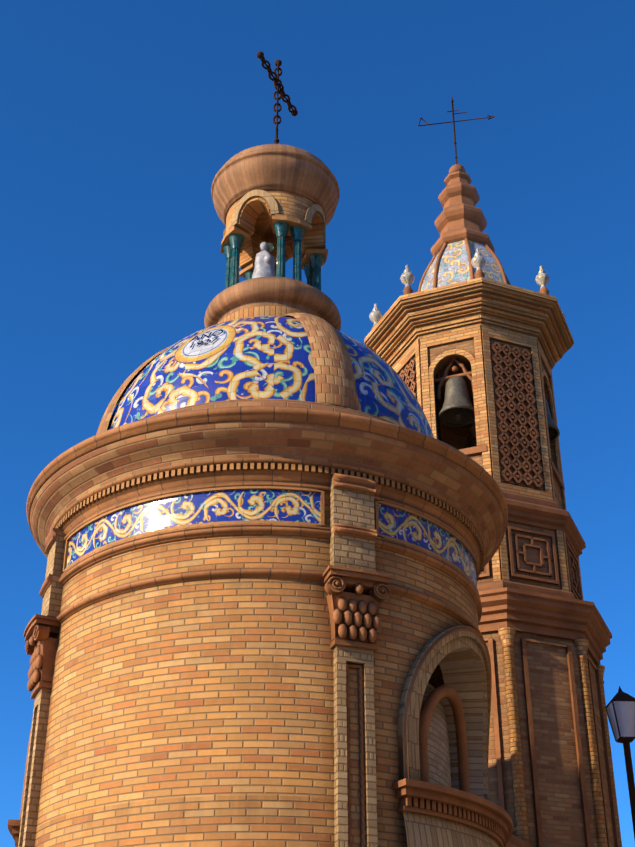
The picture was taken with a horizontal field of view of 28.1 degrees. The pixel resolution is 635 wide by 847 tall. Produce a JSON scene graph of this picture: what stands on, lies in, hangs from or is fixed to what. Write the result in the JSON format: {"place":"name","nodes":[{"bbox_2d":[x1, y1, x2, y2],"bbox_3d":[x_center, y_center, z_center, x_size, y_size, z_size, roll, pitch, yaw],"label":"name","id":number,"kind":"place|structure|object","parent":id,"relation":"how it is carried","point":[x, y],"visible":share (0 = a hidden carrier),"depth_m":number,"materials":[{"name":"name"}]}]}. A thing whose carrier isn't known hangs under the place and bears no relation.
{"place":"outdoors","nodes":[
{"label":"outdoors","id":0,"kind":"place"},
{"bbox_2d":[0,0,634,846],"label":"sky","id":1,"kind":"structure","parent":0,"point":[119,119],"materials":[{"name":"blue"}]},
{"bbox_2d":[398,338,614,846],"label":"tower trim","id":2,"kind":"structure","parent":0,"point":[562,822],"depth_m":19.09,"materials":[{"name":"brown brick"}]},
{"bbox_2d":[409,341,577,591],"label":"lattice panels","id":3,"kind":"object","parent":2,"relation":"attached to","point":[533,555],"visible":0.06,"depth_m":21.31,"materials":[{"name":"brown brick"}]},
{"bbox_2d":[506,834,533,846],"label":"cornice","id":4,"kind":"structure","parent":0,"point":[514,841],"depth_m":16.66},
{"label":"ground","id":5,"kind":"structure","parent":0,"visible":0},
{"bbox_2d":[22,528,60,844],"bbox_3d":[-2.986,5.016,12.161,0.482,8.636,0.703,2,-30,-3],"label":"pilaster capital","id":6,"kind":"object","parent":5,"relation":"on","point":[40,633],"visible":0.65,"depth_m":13.47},
{"bbox_2d":[35,491,478,846],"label":"drum","id":7,"kind":"object","parent":5,"relation":"on","point":[198,713],"visible":0.62,"depth_m":12.13,"materials":[{"name":"brick"}]},
{"bbox_2d":[8,725,31,846],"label":"niche mould","id":8,"kind":"object","parent":7,"relation":"attached to","point":[14,828],"visible":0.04,"depth_m":13.17,"materials":[{"name":"brown stone"}]},
{"bbox_2d":[18,529,65,846],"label":"pilaster shaft","id":9,"kind":"object","parent":7,"relation":"attached to","point":[51,603],"visible":0.73,"depth_m":13.14,"materials":[{"name":"beige brick"}]},
{"bbox_2d":[30,420,503,568],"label":"cornice","id":10,"kind":"structure","parent":7,"relation":"attached to","point":[466,491],"depth_m":13.25,"materials":[{"name":"brick"}]},
{"bbox_2d":[26,406,507,552],"bbox_3d":[-0.595,1.274,15.420,5.770,0.210,5.770,2,-30,-3],"label":"cornice rim","id":11,"kind":"object","parent":10,"relation":"on","point":[318,416],"visible":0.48,"depth_m":13.18,"materials":[{"name":"brown brick"}]},
{"bbox_2d":[96,313,357,434],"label":"dome ribs","id":12,"kind":"object","parent":11,"relation":"on","point":[335,383],"visible":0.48,"depth_m":14.36,"materials":[{"name":"beige brick"}]},
{"bbox_2d":[145,399,394,423],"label":"dome plinth","id":13,"kind":"structure","parent":11,"relation":"on","point":[271,402],"depth_m":13.73,"materials":[{"name":"brick"}]},
{"bbox_2d":[107,316,433,437],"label":"dome","id":14,"kind":"structure","parent":13,"relation":"on","point":[264,357],"depth_m":14.43,"materials":[{"name":"tile"}]},
{"bbox_2d":[189,330,222,347],"bbox_3d":[-1.308,-0.990,14.778,0.423,0.346,0.007,-12,-63,20],"label":"medallion emblem","id":15,"kind":"object","parent":14,"relation":"attached to","point":[194,338],"visible":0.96,"depth_m":14.76,"materials":[{"name":"blue"}]},
{"bbox_2d":[218,306,309,323],"bbox_3d":[-0.595,-0.869,16.637,1.600,0.520,1.600,2,-30,-3],"label":"dome collar","id":16,"kind":"object","parent":14,"relation":"on","point":[280,311],"visible":0.08,"depth_m":16.07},
{"bbox_2d":[204,277,340,330],"bbox_3d":[-0.595,-1.312,16.889,1.820,0.500,1.820,2,-30,-3],"label":"lantern base ring","id":17,"kind":"object","parent":16,"relation":"on","point":[273,291],"visible":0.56,"depth_m":16.22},
{"bbox_2d":[252,242,274,277],"bbox_3d":[-0.712,-2.051,16.991,0.408,0.885,0.408,2,-30,-3],"label":"statue","id":18,"kind":"object","parent":17,"relation":"on","point":[264,262],"visible":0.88,"depth_m":16.92,"materials":[{"name":"white stone"}]},
{"bbox_2d":[260,243,272,252],"bbox_3d":[-0.688,-2.369,17.236,0.200,0.200,0.001,-12,-32,20],"label":"halo","id":19,"kind":"object","parent":18,"relation":"attached to","point":[270,245],"visible":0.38,"depth_m":17.22,"materials":[{"name":"grey metal"}]},
{"bbox_2d":[223,221,324,290],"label":"columns","id":20,"kind":"structure","parent":17,"relation":"on","point":[312,268],"depth_m":16.96,"materials":[{"name":"teal ceramic"}]},
{"bbox_2d":[221,214,327,277],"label":"lantern imposts","id":21,"kind":"object","parent":20,"relation":"on","point":[291,221],"visible":0.48,"depth_m":17.20,"materials":[{"name":"brown brick"}]},
{"bbox_2d":[226,190,323,268],"bbox_3d":[-0.595,-2.682,17.667,1.360,0.550,1.360,2,-30,-3],"label":"lantern drum","id":22,"kind":"object","parent":21,"relation":"on","point":[255,219],"visible":0.38,"depth_m":17.49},
{"bbox_2d":[223,190,325,268],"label":"arch trim","id":23,"kind":"structure","parent":22,"relation":"attached to","point":[273,205],"depth_m":17.16,"materials":[{"name":"beige brick"}]},
{"bbox_2d":[211,144,339,226],"bbox_3d":[-0.595,-3.182,17.951,1.820,0.840,1.820,2,-30,-3],"label":"lantern cap","id":24,"kind":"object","parent":22,"relation":"on","point":[296,170],"depth_m":17.30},
{"bbox_2d":[257,51,297,143],"bbox_3d":[-0.595,-4.714,18.822,0.122,1.825,1.390,-11,-31,19],"label":"cross","id":25,"kind":"object","parent":24,"relation":"on","point":[277,84],"visible":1,"depth_m":18.89,"materials":[{"name":"metal"}]},
{"bbox_2d":[53,458,484,638],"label":"wall moldings","id":26,"kind":"structure","parent":7,"relation":"attached to","point":[261,477],"depth_m":13.04,"materials":[{"name":"brown brick"}]},
{"bbox_2d":[55,463,483,576],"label":"dentils","id":27,"kind":"object","parent":7,"relation":"attached to","point":[105,493],"visible":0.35,"depth_m":13.30,"materials":[{"name":"brick"}]},
{"bbox_2d":[63,486,479,596],"bbox_3d":[-0.595,2.044,14.983,4.979,0.430,4.979,2,-30,-3],"label":"frieze border","id":28,"kind":"object","parent":7,"relation":"attached to","point":[322,524],"visible":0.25,"depth_m":13.10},
{"bbox_2d":[67,489,476,586],"bbox_3d":[-0.595,2.044,14.983,4.924,0.360,4.924,2,-30,-3],"label":"tile band","id":29,"kind":"object","parent":7,"relation":"attached to","point":[244,505],"visible":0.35,"depth_m":13.07,"materials":[{"name":"tile"}]},
{"bbox_2d":[330,476,377,846],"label":"pilaster shaft","id":30,"kind":"object","parent":7,"relation":"attached to","point":[352,507],"visible":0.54,"depth_m":12.05,"materials":[{"name":"beige brick"}]},
{"bbox_2d":[349,668,360,846],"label":"pilaster recessed panel","id":31,"kind":"object","parent":30,"relation":"attached to","point":[354,765],"visible":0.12,"depth_m":11.73,"materials":[{"name":"brown brick"}]},
{"bbox_2d":[322,473,392,846],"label":"pilaster capital","id":32,"kind":"object","parent":7,"relation":"attached to","point":[355,618],"visible":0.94,"depth_m":12.31,"materials":[{"name":"brown stone"}]},
{"bbox_2d":[424,683,451,787],"bbox_3d":[1.429,4.700,12.491,0.510,4.300,1.315,-12,-32,20],"label":"inner niche panel","id":33,"kind":"object","parent":7,"relation":"attached to","point":[439,767],"visible":0.29,"depth_m":13.27,"materials":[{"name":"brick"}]},
{"bbox_2d":[398,626,498,846],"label":"arch surround","id":34,"kind":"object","parent":7,"relation":"attached to","point":[422,830],"depth_m":12.26,"materials":[{"name":"beige brick"}]},
{"bbox_2d":[392,626,512,846],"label":"niche mould","id":35,"kind":"object","parent":7,"relation":"attached to","point":[463,805],"visible":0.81,"depth_m":12.44,"materials":[{"name":"brown brick"}]},
{"bbox_2d":[420,648,487,798],"bbox_3d":[1.180,3.149,13.536,1.512,2.030,2.430,2,-30,-3],"label":"niche reveal","id":36,"kind":"object","parent":7,"relation":"attached to","point":[460,670],"visible":0.27,"depth_m":14.09,"materials":[{"name":"beige brick"}]},
{"bbox_2d":[364,277,621,846],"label":"bell tower","id":37,"kind":"structure","parent":5,"relation":"on","point":[408,328],"depth_m":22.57,"materials":[{"name":"beige brick"}]},
{"bbox_2d":[434,357,476,446],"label":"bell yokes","id":38,"kind":"object","parent":37,"relation":"attached to","point":[446,377],"visible":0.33,"depth_m":22.58,"materials":[{"name":"wood"}]},
{"bbox_2d":[438,362,473,400],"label":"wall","id":39,"kind":"structure","parent":37,"relation":"on","point":[466,379],"depth_m":24.04,"materials":[{"name":"brick"}]},
{"bbox_2d":[371,270,548,329],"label":"finial pedestals","id":40,"kind":"object","parent":37,"relation":"on","point":[477,274],"visible":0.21,"depth_m":23.18,"materials":[{"name":"ceramic"}]},
{"bbox_2d":[369,248,565,324],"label":"finials","id":41,"kind":"object","parent":40,"relation":"on","point":[478,262],"visible":0.52,"depth_m":23.33,"materials":[{"name":"ceramic"}]},
{"bbox_2d":[421,240,507,290],"bbox_3d":[2.893,-2.517,24.770,2.460,1.860,2.460,-11,-31,19],"label":"cupola","id":42,"kind":"object","parent":37,"relation":"on","point":[453,267],"visible":0.21,"depth_m":24.27,"materials":[{"name":"tile"}]},
{"bbox_2d":[418,237,510,291],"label":"spire ribs","id":43,"kind":"object","parent":37,"relation":"on","point":[489,249],"visible":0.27,"depth_m":24.40,"materials":[{"name":"beige brick"}]},
{"bbox_2d":[431,164,494,255],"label":"spire","id":44,"kind":"structure","parent":43,"relation":"on","point":[461,217],"depth_m":25.29,"materials":[{"name":"brick"}]},
{"bbox_2d":[418,97,494,163],"bbox_3d":[2.944,-6.187,26.844,1.624,2.070,0.059,-5,-30,9],"label":"weathervane","id":45,"kind":"object","parent":44,"relation":"on","point":[453,121],"visible":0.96,"depth_m":26.96,"materials":[{"name":"metal"}]},
{"bbox_2d":[438,376,559,441],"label":"bells","id":46,"kind":"object","parent":37,"relation":"attached to","point":[457,409],"visible":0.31,"depth_m":22.33,"materials":[{"name":"grey metal"}]},
{"bbox_2d":[605,686,634,839],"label":"lamp frame","id":47,"kind":"object","parent":5,"relation":"on","point":[620,695],"visible":0.73,"depth_m":18.33,"materials":[{"name":"black metal"}]},
{"bbox_2d":[606,701,634,739],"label":"lamp glass","id":48,"kind":"object","parent":47,"relation":"in","point":[625,712],"visible":0.9,"depth_m":18.49,"materials":[{"name":"white glass"}]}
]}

